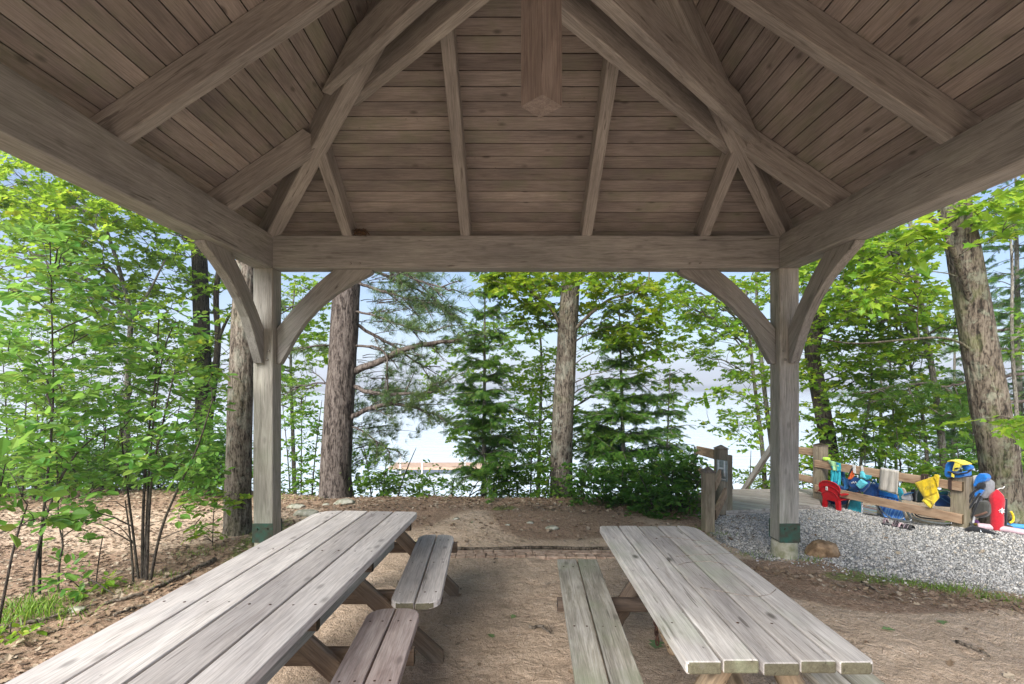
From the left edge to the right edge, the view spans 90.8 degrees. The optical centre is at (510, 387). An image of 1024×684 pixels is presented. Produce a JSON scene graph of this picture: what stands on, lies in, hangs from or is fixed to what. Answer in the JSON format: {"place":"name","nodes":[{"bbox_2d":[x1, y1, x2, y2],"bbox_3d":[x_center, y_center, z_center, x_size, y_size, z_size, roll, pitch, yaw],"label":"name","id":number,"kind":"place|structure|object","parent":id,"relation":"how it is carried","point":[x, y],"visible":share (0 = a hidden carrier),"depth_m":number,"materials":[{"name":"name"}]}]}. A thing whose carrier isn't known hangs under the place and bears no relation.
{"place":"outdoors","nodes":[
{"label":"outdoors","id":0,"kind":"place"},
{"bbox_2d":[99,377,886,387],"bbox_3d":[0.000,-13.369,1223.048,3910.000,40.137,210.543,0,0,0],"label":"hills","id":1,"kind":"structure","parent":0,"point":[361,383],"depth_m":1216.14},
{"bbox_2d":[0,489,1023,683],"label":"ground","id":2,"kind":"structure","parent":0,"point":[974,667],"depth_m":3.98,"materials":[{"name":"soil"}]},
{"bbox_2d":[0,614,46,644],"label":"sapling","id":3,"kind":"object","parent":2,"relation":"on","point":[25,630],"visible":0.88,"depth_m":3.43,"materials":[{"name":"green plant"}]},
{"bbox_2d":[3,437,67,488],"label":"shrub","id":4,"kind":"object","parent":2,"relation":"on","point":[43,475],"visible":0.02,"depth_m":8.69,"materials":[{"name":"green plant"}]},
{"bbox_2d":[0,300,85,499],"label":"shrub","id":5,"kind":"object","parent":2,"relation":"on","point":[13,394],"visible":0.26,"depth_m":7.38,"materials":[{"name":"green plant"}]},
{"bbox_2d":[0,424,91,622],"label":"sapling","id":6,"kind":"object","parent":2,"relation":"on","point":[63,521],"visible":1,"depth_m":3.10,"materials":[{"name":"green plant"}]},
{"bbox_2d":[0,602,99,627],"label":"fallen branch","id":7,"kind":"object","parent":2,"relation":"on","point":[40,619],"visible":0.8,"depth_m":3.65,"materials":[{"name":"wood"}]},
{"bbox_2d":[5,440,115,603],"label":"sapling","id":8,"kind":"object","parent":2,"relation":"on","point":[67,559],"visible":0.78,"depth_m":4.11,"materials":[{"name":"green plant"}]},
{"bbox_2d":[32,436,112,487],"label":"shrub","id":9,"kind":"object","parent":2,"relation":"on","point":[97,438],"visible":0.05,"depth_m":9.04,"materials":[{"name":"green plant"}]},
{"bbox_2d":[0,274,147,488],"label":"shrub","id":10,"kind":"object","parent":2,"relation":"on","point":[28,315],"visible":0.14,"depth_m":9.44,"materials":[{"name":"green plant"}]},
{"bbox_2d":[0,218,151,596],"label":"sapling","id":11,"kind":"object","parent":2,"relation":"on","point":[73,436],"visible":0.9,"depth_m":4.10,"materials":[{"name":"green plant"}]},
{"bbox_2d":[68,606,85,613],"bbox_3d":[-3.285,1.679,3.816,0.129,0.046,0.087,0,0,0],"label":"stone","id":12,"kind":"object","parent":2,"relation":"on","point":[76,608],"visible":0.78,"depth_m":3.80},
{"bbox_2d":[14,335,177,493],"bbox_3d":[-6.771,0.514,8.186,2.981,2.795,1.668,0,0,0],"label":"shrub","id":13,"kind":"object","parent":2,"relation":"on","point":[104,463],"visible":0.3,"depth_m":8.07,"materials":[{"name":"green plant"}]},
{"bbox_2d":[64,538,127,601],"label":"sapling","id":14,"kind":"object","parent":2,"relation":"on","point":[110,582],"visible":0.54,"depth_m":4.24,"materials":[{"name":"green plant"}]},
{"bbox_2d":[0,150,222,489],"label":"maple tree","id":15,"kind":"object","parent":2,"relation":"on","point":[62,200],"visible":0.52,"depth_m":7.92,"materials":[{"name":"green plant"}]},
{"bbox_2d":[113,603,149,616],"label":"fallen branch","id":16,"kind":"object","parent":2,"relation":"on","point":[124,611],"visible":0.88,"depth_m":3.80,"materials":[{"name":"wood"}]},
{"bbox_2d":[30,301,238,581],"bbox_3d":[-3.269,0.538,4.427,1.688,2.623,1.522,0,0,0],"label":"sapling","id":17,"kind":"object","parent":2,"relation":"on","point":[165,465],"visible":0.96,"depth_m":4.42,"materials":[{"name":"green plant"}]},
{"bbox_2d":[91,440,178,489],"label":"shrub","id":18,"kind":"object","parent":2,"relation":"on","point":[133,473],"visible":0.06,"depth_m":8.72,"materials":[{"name":"green plant"}]},
{"bbox_2d":[79,195,231,470],"bbox_3d":[-6.032,-0.916,9.074,3.173,6.004,2.703,0,0,0],"label":"maple tree","id":19,"kind":"object","parent":2,"relation":"on","point":[202,289],"visible":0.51,"depth_m":9.06,"materials":[{"name":"green plant"}]},
{"bbox_2d":[91,358,226,493],"bbox_3d":[-5.986,0.721,8.617,2.876,2.481,1.665,0,0,13],"label":"shrub","id":20,"kind":"object","parent":2,"relation":"on","point":[180,401],"visible":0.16,"depth_m":8.36,"materials":[{"name":"green plant"}]},
{"bbox_2d":[104,557,216,603],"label":"fallen branch","id":21,"kind":"object","parent":2,"relation":"on","point":[196,567],"visible":0.99,"depth_m":4.34,"materials":[{"name":"wood"}]},
{"bbox_2d":[135,433,219,491],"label":"shrub","id":22,"kind":"object","parent":2,"relation":"on","point":[172,485],"visible":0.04,"depth_m":8.46,"materials":[{"name":"green plant"}]},
{"bbox_2d":[163,414,252,498],"bbox_3d":[-4.671,1.177,8.047,1.437,1.530,2.080,0,0,-40],"label":"shrub","id":23,"kind":"object","parent":2,"relation":"on","point":[212,459],"visible":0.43,"depth_m":7.62,"materials":[{"name":"green plant"}]},
{"bbox_2d":[177,488,252,545],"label":"sapling","id":24,"kind":"object","parent":2,"relation":"on","point":[231,502],"visible":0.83,"depth_m":5.35,"materials":[{"name":"green plant"}]},
{"bbox_2d":[5,511,458,683],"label":"picnic table","id":25,"kind":"object","parent":2,"relation":"on","point":[262,612],"visible":1,"depth_m":2.40,"materials":[{"name":"grey wood"}]},
{"bbox_2d":[222,260,252,536],"bbox_3d":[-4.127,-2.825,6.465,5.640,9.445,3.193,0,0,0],"label":"trunk","id":26,"kind":"object","parent":2,"relation":"on","point":[238,456],"visible":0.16,"depth_m":5.78,"materials":[{"name":"brown plant"}]},
{"bbox_2d":[210,273,331,493],"bbox_3d":[-5.094,0.029,10.563,3.485,4.969,1.884,0,0,14],"label":"maple tree","id":27,"kind":"object","parent":2,"relation":"on","point":[321,336],"visible":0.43,"depth_m":10.26,"materials":[{"name":"green plant"}]},
{"bbox_2d":[286,504,304,508],"bbox_3d":[-3.018,1.680,7.095,0.238,0.088,0.159,0,0,0],"label":"stone","id":28,"kind":"object","parent":2,"relation":"on","point":[293,506],"visible":0.75,"depth_m":7.04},
{"bbox_2d":[281,370,324,495],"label":"shrub","id":29,"kind":"object","parent":2,"relation":"on","point":[297,483],"visible":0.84,"depth_m":8.24,"materials":[{"name":"green plant"}]},
{"bbox_2d":[293,509,318,516],"bbox_3d":[-2.715,1.675,6.689,0.317,0.120,0.225,0,0,0],"label":"stone","id":30,"kind":"object","parent":2,"relation":"on","point":[305,512],"visible":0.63,"depth_m":6.61,"materials":[{"name":"stone"}]},
{"bbox_2d":[333,498,354,504],"bbox_3d":[-2.407,1.665,7.301,0.308,0.111,0.232,0,0,0],"label":"stone","id":31,"kind":"object","parent":2,"relation":"on","point":[346,501],"visible":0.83,"depth_m":7.24,"materials":[{"name":"stone"}]},
{"bbox_2d":[281,272,488,498],"bbox_3d":[-1.926,-2.789,8.318,3.265,9.451,2.823,0,0,13],"label":"pine tree","id":32,"kind":"object","parent":2,"relation":"on","point":[338,430],"visible":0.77,"depth_m":7.77,"materials":[{"name":"green plant"}]},
{"bbox_2d":[348,436,437,498],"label":"shrub","id":33,"kind":"object","parent":2,"relation":"on","point":[368,482],"visible":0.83,"depth_m":8.03,"materials":[{"name":"green plant"}]},
{"bbox_2d":[408,459,529,497],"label":"shrub","id":34,"kind":"object","parent":2,"relation":"on","point":[443,480],"visible":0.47,"depth_m":8.14,"materials":[{"name":"green plant"}]},
{"bbox_2d":[436,272,546,502],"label":"hemlock tree","id":35,"kind":"object","parent":2,"relation":"on","point":[483,405],"visible":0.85,"depth_m":8.08,"materials":[{"name":"green plant"}]},
{"bbox_2d":[0,495,1022,633],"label":"grass","id":36,"kind":"structure","parent":2,"relation":"on","point":[46,606],"depth_m":3.92,"materials":[{"name":"plant"}]},
{"bbox_2d":[0,0,1023,559],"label":"pavilion","id":37,"kind":"structure","parent":2,"relation":"on","point":[704,144],"depth_m":3.87,"materials":[{"name":"brown wood"}]},
{"bbox_2d":[352,228,368,236],"bbox_3d":[-1.479,-1.528,4.979,0.172,0.094,0.089,0,0,0],"label":"bird nest","id":38,"kind":"object","parent":37,"relation":"on","point":[360,232],"visible":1,"depth_m":4.96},
{"bbox_2d":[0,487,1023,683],"bbox_3d":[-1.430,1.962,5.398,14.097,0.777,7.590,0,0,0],"label":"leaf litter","id":39,"kind":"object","parent":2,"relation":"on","point":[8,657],"visible":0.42,"depth_m":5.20,"materials":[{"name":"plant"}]},
{"bbox_2d":[431,549,614,559],"bbox_3d":[0.335,1.697,5.122,2.562,0.063,0.213,0,0,0],"label":"brick edging","id":40,"kind":"object","parent":2,"relation":"on","point":[545,554],"visible":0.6,"depth_m":5.09,"materials":[{"name":"brick"}]},
{"bbox_2d":[484,394,562,498],"bbox_3d":[0.199,1.056,8.409,1.561,1.915,1.590,0,0,17],"label":"shrub","id":41,"kind":"object","parent":2,"relation":"on","point":[543,481],"visible":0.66,"depth_m":8.26,"materials":[{"name":"green plant"}]},
{"bbox_2d":[457,546,609,549],"bbox_3d":[0.130,1.679,5.275,2.761,0.048,0.061,0,0,0],"label":"edging pole","id":42,"kind":"object","parent":2,"relation":"on","point":[538,547],"visible":0.52,"depth_m":5.27,"materials":[{"name":"brown wood"}]},
{"bbox_2d":[528,624,550,633],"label":"fallen branch","id":43,"kind":"object","parent":2,"relation":"on","point":[536,626],"visible":1,"depth_m":3.52,"materials":[{"name":"wood"}]},
{"bbox_2d":[415,300,703,489],"bbox_3d":[0.983,0.384,10.370,6.156,4.376,2.240,0,0,0],"label":"maple tree","id":44,"kind":"object","parent":2,"relation":"on","point":[537,379],"visible":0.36,"depth_m":10.33,"materials":[{"name":"green plant"}]},
{"bbox_2d":[468,272,693,497],"bbox_3d":[1.064,-1.777,8.543,4.046,7.687,3.396,0,0,-34],"label":"oak tree","id":45,"kind":"object","parent":2,"relation":"on","point":[567,292],"visible":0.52,"depth_m":8.14,"materials":[{"name":"green plant"}]},
{"bbox_2d":[550,441,664,516],"bbox_3d":[1.418,1.442,7.566,2.095,1.249,1.535,0,0,31],"label":"shrub","id":46,"kind":"object","parent":2,"relation":"on","point":[606,486],"visible":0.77,"depth_m":7.33,"materials":[{"name":"green plant"}]},
{"bbox_2d":[565,301,697,487],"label":"hemlock tree","id":47,"kind":"object","parent":2,"relation":"on","point":[600,434],"visible":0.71,"depth_m":8.42,"materials":[{"name":"green plant"}]},
{"bbox_2d":[606,445,708,519],"bbox_3d":[2.273,1.452,7.228,1.718,1.203,1.853,0,0,0],"label":"shrub","id":48,"kind":"object","parent":2,"relation":"on","point":[680,477],"visible":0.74,"depth_m":7.11,"materials":[{"name":"green plant"}]},
{"bbox_2d":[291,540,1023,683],"bbox_3d":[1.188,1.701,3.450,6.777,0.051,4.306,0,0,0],"label":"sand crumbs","id":49,"kind":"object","parent":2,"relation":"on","point":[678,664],"visible":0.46,"depth_m":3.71,"materials":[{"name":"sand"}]},
{"bbox_2d":[639,368,698,466],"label":"hemlock tree","id":50,"kind":"object","parent":2,"relation":"on","point":[673,396],"visible":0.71,"depth_m":8.86,"materials":[{"name":"green plant"}]},
{"bbox_2d":[557,526,884,683],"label":"picnic table","id":51,"kind":"object","parent":2,"relation":"on","point":[719,614],"visible":1,"depth_m":2.32,"materials":[{"name":"grey wood"}]},
{"bbox_2d":[636,267,813,488],"bbox_3d":[4.020,-0.017,9.670,3.840,5.004,2.516,0,0,0],"label":"maple tree","id":52,"kind":"object","parent":2,"relation":"on","point":[710,316],"visible":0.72,"depth_m":9.49,"materials":[{"name":"green plant"}]},
{"bbox_2d":[687,455,769,492],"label":"shrub","id":53,"kind":"object","parent":2,"relation":"on","point":[758,486],"visible":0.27,"depth_m":9.78,"materials":[{"name":"green plant"}]},
{"bbox_2d":[725,489,820,515],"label":"deck","id":54,"kind":"structure","parent":2,"relation":"on","point":[748,501],"depth_m":7.22,"materials":[{"name":"grey wood"}]},
{"bbox_2d":[696,445,731,532],"bbox_3d":[2.804,1.256,6.962,0.424,0.988,2.293,0,0,19],"label":"guard rail","id":55,"kind":"object","parent":54,"relation":"attached to","point":[716,496],"visible":0.74,"depth_m":6.20,"materials":[{"name":"brown wood"}]},
{"bbox_2d":[716,459,727,481],"bbox_3d":[2.745,1.081,6.577,0.023,0.270,0.160,0,0,-32],"label":"notice board","id":56,"kind":"object","parent":55,"relation":"attached to","point":[722,465],"visible":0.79,"depth_m":6.55,"materials":[{"name":"grey plastic"}]},
{"bbox_2d":[799,447,812,483],"bbox_3d":[4.448,1.320,7.946,0.193,0.960,1.000,0,0,0],"label":"rail fence","id":57,"kind":"object","parent":2,"relation":"on","point":[805,451],"visible":0.17,"depth_m":7.66,"materials":[{"name":"brown wood"}]},
{"bbox_2d":[804,539,840,557],"bbox_3d":[3.136,1.652,5.105,0.298,0.221,0.271,0,0,-29],"label":"rock","id":58,"kind":"object","parent":2,"relation":"on","point":[822,548],"visible":0.82,"depth_m":5.03,"materials":[{"name":"brown stone"}]},
{"bbox_2d":[799,443,847,488],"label":"shrub","id":59,"kind":"object","parent":2,"relation":"on","point":[808,461],"visible":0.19,"depth_m":8.88,"materials":[{"name":"green plant"}]},
{"bbox_2d":[799,257,906,476],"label":"maple tree","id":60,"kind":"object","parent":2,"relation":"on","point":[815,349],"visible":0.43,"depth_m":9.08,"materials":[{"name":"green plant"}]},
{"bbox_2d":[812,430,909,493],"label":"shrub","id":61,"kind":"object","parent":2,"relation":"on","point":[852,445],"visible":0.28,"depth_m":8.54,"materials":[{"name":"green plant"}]},
{"bbox_2d":[863,505,876,514],"bbox_3d":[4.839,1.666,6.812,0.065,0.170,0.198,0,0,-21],"label":"bodyboard","id":62,"kind":"object","parent":2,"relation":"on","point":[871,509],"visible":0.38,"depth_m":6.79,"materials":[{"name":"plastic"}]},
{"bbox_2d":[835,318,913,478],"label":"hemlock tree","id":63,"kind":"object","parent":2,"relation":"on","point":[879,462],"visible":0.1,"depth_m":11.43,"materials":[{"name":"green plant"}]},
{"bbox_2d":[844,317,912,476],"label":"young tree","id":64,"kind":"object","parent":2,"relation":"on","point":[872,383],"visible":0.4,"depth_m":8.75,"materials":[{"name":"green plant"}]},
{"bbox_2d":[799,220,972,489],"bbox_3d":[6.274,-0.408,8.359,4.754,5.095,2.082,0,0,-38],"label":"maple tree","id":65,"kind":"object","parent":2,"relation":"on","point":[883,307],"visible":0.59,"depth_m":8.07,"materials":[{"name":"green plant"}]},
{"bbox_2d":[812,443,972,527],"bbox_3d":[4.853,1.305,6.608,0.194,0.990,1.883,0,0,-21],"label":"rail fence","id":66,"kind":"object","parent":2,"relation":"on","point":[959,514],"visible":0.8,"depth_m":6.20,"materials":[{"name":"brown wood"}]},
{"bbox_2d":[828,460,840,484],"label":"swim shorts","id":67,"kind":"object","parent":66,"relation":"hanging from","point":[835,473],"visible":0.92,"depth_m":7.09,"materials":[{"name":"fabric"}]},
{"bbox_2d":[841,472,849,488],"bbox_3d":[4.665,1.249,7.069,0.065,0.344,0.184,0,0,-3],"label":"rash vest","id":68,"kind":"object","parent":66,"relation":"hanging from","point":[844,479],"visible":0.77,"depth_m":7.05,"materials":[{"name":"blue fabric"}]},
{"bbox_2d":[848,465,870,491],"bbox_3d":[4.695,1.227,6.832,0.090,0.360,0.295,0,0,-21],"label":"float vest","id":69,"kind":"object","parent":66,"relation":"hanging from","point":[852,481],"visible":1,"depth_m":6.86,"materials":[{"name":"blue fabric"}]},
{"bbox_2d":[856,479,867,488],"bbox_3d":[4.693,1.289,6.739,0.071,0.132,0.164,0,0,-21],"label":"pouch","id":70,"kind":"object","parent":69,"relation":"hanging from","point":[861,483],"visible":1,"depth_m":6.73,"materials":[{"name":"teal fabric"}]},
{"bbox_2d":[860,465,871,479],"bbox_3d":[4.711,1.133,6.705,0.050,0.186,0.142,0,0,-21],"label":"sun hat","id":71,"kind":"object","parent":66,"relation":"hanging from","point":[864,475],"visible":1,"depth_m":6.71,"materials":[{"name":"teal fabric"}]},
{"bbox_2d":[878,467,898,494],"bbox_3d":[4.854,1.195,6.477,0.133,0.311,0.303,0,0,-21],"label":"towel","id":72,"kind":"object","parent":66,"relation":"hanging from","point":[889,480],"visible":0.99,"depth_m":6.42,"materials":[{"name":"beige fabric"}]},
{"bbox_2d":[915,474,939,507],"bbox_3d":[4.955,1.227,6.017,0.044,0.417,0.265,0,0,-21],"label":"shirt","id":73,"kind":"object","parent":66,"relation":"hanging from","point":[927,489],"visible":1,"depth_m":5.99,"materials":[{"name":"yellow fabric"}]},
{"bbox_2d":[945,459,973,477],"bbox_3d":[5.145,0.933,5.765,0.280,0.212,0.269,0,0,-21],"label":"life vest","id":74,"kind":"object","parent":66,"relation":"on","point":[952,467],"visible":1,"depth_m":5.74,"materials":[{"name":"blue fabric"}]},
{"bbox_2d":[836,380,957,490],"bbox_3d":[7.266,1.157,9.683,2.730,2.595,1.370,0,0,-15],"label":"shrub","id":75,"kind":"object","parent":2,"relation":"on","point":[875,459],"visible":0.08,"depth_m":9.50,"materials":[{"name":"green plant"}]},
{"bbox_2d":[868,293,932,469],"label":"young tree","id":76,"kind":"object","parent":2,"relation":"on","point":[877,329],"visible":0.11,"depth_m":9.13,"materials":[{"name":"green plant"}]},
{"bbox_2d":[866,263,962,463],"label":"young tree","id":77,"kind":"object","parent":2,"relation":"on","point":[912,371],"visible":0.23,"depth_m":9.13,"materials":[{"name":"green plant"}]},
{"bbox_2d":[812,174,1023,523],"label":"maple tree","id":78,"kind":"object","parent":2,"relation":"on","point":[994,421],"visible":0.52,"depth_m":5.78,"materials":[{"name":"green plant"}]},
{"bbox_2d":[868,420,971,495],"bbox_3d":[6.638,1.324,8.220,2.232,1.562,1.181,0,0,-36],"label":"shrub","id":79,"kind":"object","parent":2,"relation":"on","point":[923,468],"visible":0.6,"depth_m":8.02,"materials":[{"name":"green plant"}]},
{"bbox_2d":[820,314,1023,437],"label":"pine tree","id":80,"kind":"object","parent":2,"relation":"on","point":[930,386],"visible":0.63,"depth_m":8.06,"materials":[{"name":"green plant"}]},
{"bbox_2d":[901,300,976,474],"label":"hemlock tree","id":81,"kind":"object","parent":2,"relation":"on","point":[952,432],"visible":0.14,"depth_m":11.00,"materials":[{"name":"green plant"}]},
{"bbox_2d":[955,640,990,656],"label":"fallen branch","id":82,"kind":"object","parent":2,"relation":"on","point":[968,645],"visible":1,"depth_m":3.26,"materials":[{"name":"wood"}]},
{"bbox_2d":[929,177,1023,472],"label":"hemlock tree","id":83,"kind":"object","parent":2,"relation":"on","point":[1000,316],"visible":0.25,"depth_m":10.18,"materials":[{"name":"green plant"}]},
{"bbox_2d":[931,426,1023,496],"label":"shrub","id":84,"kind":"object","parent":2,"relation":"on","point":[973,459],"visible":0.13,"depth_m":7.92,"materials":[{"name":"green plant"}]},
{"bbox_2d":[946,395,1023,473],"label":"shrub","id":85,"kind":"object","parent":2,"relation":"on","point":[969,430],"visible":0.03,"depth_m":9.12,"materials":[{"name":"green plant"}]},
{"bbox_2d":[988,486,1004,530],"bbox_3d":[5.420,1.345,5.629,0.141,0.503,0.120,0,0,9],"label":"buoy","id":86,"kind":"object","parent":2,"relation":"on","point":[996,498],"visible":0.99,"depth_m":5.59,"materials":[{"name":"plastic"}]},
{"bbox_2d":[977,523,1023,534],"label":"pool noodle","id":87,"kind":"object","parent":2,"relation":"on","point":[1006,529],"visible":0.88,"depth_m":5.55,"materials":[{"name":"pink plastic"}]},
{"bbox_2d":[979,190,1023,460],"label":"young tree","id":88,"kind":"object","parent":2,"relation":"on","point":[1011,346],"visible":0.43,"depth_m":7.58,"materials":[{"name":"green plant"}]},
{"bbox_2d":[0,391,1023,497],"bbox_3d":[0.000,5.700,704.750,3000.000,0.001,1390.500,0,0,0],"label":"lake water","id":89,"kind":"structure","parent":0,"point":[431,445],"depth_m":61.24,"materials":[{"name":"grey liquid"}]},
{"bbox_2d":[388,455,481,473],"bbox_3d":[-4.000,5.550,33.975,8.000,2.300,2.250,0,0,0],"label":"dock","id":90,"kind":"object","parent":89,"relation":"in","point":[422,465],"visible":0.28,"depth_m":33.24,"materials":[{"name":"brown wood"}]},
{"bbox_2d":[0,381,1023,391],"bbox_3d":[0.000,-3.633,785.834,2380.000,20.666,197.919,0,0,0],"label":"hills","id":91,"kind":"structure","parent":0,"point":[738,388],"depth_m":751.31,"materials":[{"name":"plant"}]},
{"bbox_2d":[0,152,1023,386],"label":"sky","id":92,"kind":"structure","parent":0,"point":[705,377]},
{"bbox_2d":[696,502,1023,597],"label":"gravel","id":93,"kind":"structure","parent":0,"point":[855,521],"depth_m":5.32,"materials":[{"name":"gravel"}]},
{"bbox_2d":[817,480,857,510],"bbox_3d":[4.596,1.502,7.107,0.368,0.404,0.373,0,0,-21],"label":"child chair","id":94,"kind":"object","parent":93,"relation":"on","point":[829,490],"visible":0.88,"depth_m":7.03,"materials":[{"name":"red plastic"}]},
{"bbox_2d":[845,500,879,515],"bbox_3d":[4.783,1.604,6.853,0.157,0.245,0.499,0,0,-21],"label":"folding chair","id":95,"kind":"object","parent":93,"relation":"on","point":[854,505],"visible":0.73,"depth_m":6.96,"materials":[{"name":"teal fabric"}]},
{"bbox_2d":[870,483,911,522],"bbox_3d":[4.962,1.514,6.640,0.218,0.386,0.716,0,0,6],"label":"folding chair","id":96,"kind":"object","parent":93,"relation":"on","point":[893,514],"visible":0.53,"depth_m":6.54,"materials":[{"name":"fabric"}]},
{"bbox_2d":[863,479,880,496],"bbox_3d":[4.910,1.376,6.829,0.200,0.302,0.203,0,0,-21],"label":"duffel bag","id":97,"kind":"object","parent":96,"relation":"on","point":[872,490],"visible":0.69,"depth_m":6.76,"materials":[{"name":"blue fabric"}]},
{"bbox_2d":[901,491,913,500],"bbox_3d":[5.031,1.363,6.371,0.140,0.124,0.154,0,0,-21],"label":"tote bag","id":98,"kind":"object","parent":96,"relation":"on","point":[907,496],"visible":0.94,"depth_m":6.34,"materials":[{"name":"grey fabric"}]},
{"bbox_2d":[881,518,902,526],"bbox_3d":[4.672,1.660,6.189,0.095,0.083,0.234,0,0,-21],"label":"sandal","id":99,"kind":"object","parent":93,"relation":"on","point":[898,524],"visible":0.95,"depth_m":6.20,"materials":[{"name":"pink fabric"}]},
{"bbox_2d":[893,520,915,530],"bbox_3d":[4.717,1.654,6.073,0.095,0.083,0.234,0,0,-21],"label":"sandal","id":100,"kind":"object","parent":93,"relation":"on","point":[908,526],"visible":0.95,"depth_m":6.01,"materials":[{"name":"black fabric"}]},
{"bbox_2d":[911,513,952,523],"bbox_3d":[5.073,1.548,6.094,0.200,0.143,0.526,0,0,-21],"label":"lounge chair","id":101,"kind":"object","parent":93,"relation":"on","point":[930,518],"visible":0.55,"depth_m":6.06,"materials":[{"name":"metal"}]},
{"bbox_2d":[911,489,922,502],"bbox_3d":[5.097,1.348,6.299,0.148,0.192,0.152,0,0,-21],"label":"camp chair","id":102,"kind":"object","parent":101,"relation":"on","point":[917,496],"visible":0.68,"depth_m":6.31,"materials":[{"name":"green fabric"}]},
{"bbox_2d":[935,490,949,506],"bbox_3d":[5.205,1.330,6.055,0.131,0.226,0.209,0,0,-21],"label":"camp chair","id":103,"kind":"object","parent":101,"relation":"on","point":[943,500],"visible":0.71,"depth_m":6.06,"materials":[{"name":"blue fabric"}]},
{"bbox_2d":[964,521,998,534],"bbox_3d":[5.223,1.551,5.743,0.253,0.093,0.603,0,0,19],"label":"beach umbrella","id":104,"kind":"object","parent":93,"relation":"on","point":[972,527],"visible":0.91,"depth_m":5.54,"materials":[{"name":"black fabric"}]},
{"bbox_2d":[969,473,994,522],"bbox_3d":[5.316,1.251,5.739,0.258,0.578,0.273,0,0,-21],"label":"child carrier","id":105,"kind":"object","parent":104,"relation":"on","point":[983,485],"visible":0.94,"depth_m":5.66,"materials":[{"name":"grey fabric"}]},
{"bbox_2d":[1004,498,1014,527],"bbox_3d":[5.601,1.426,5.710,0.119,0.340,0.119,0,0,-30],"label":"hand pump","id":106,"kind":"object","parent":93,"relation":"on","point":[1005,515],"visible":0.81,"depth_m":5.70,"materials":[{"name":"yellow plastic"}]},
{"bbox_3d":[3.500,2.609,9.450,1.253,1.784,2.629,0,0,0],"label":"lake stairs","id":107,"kind":"object","parent":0,"visible":0},
{"bbox_2d":[741,444,769,488],"bbox_3d":[4.101,1.444,8.500,0.049,0.118,2.176,0,-33,9],"label":"stair handrail","id":108,"kind":"object","parent":107,"relation":"attached to","point":[762,461],"visible":0.71,"depth_m":8.29,"materials":[{"name":"grey wood"}]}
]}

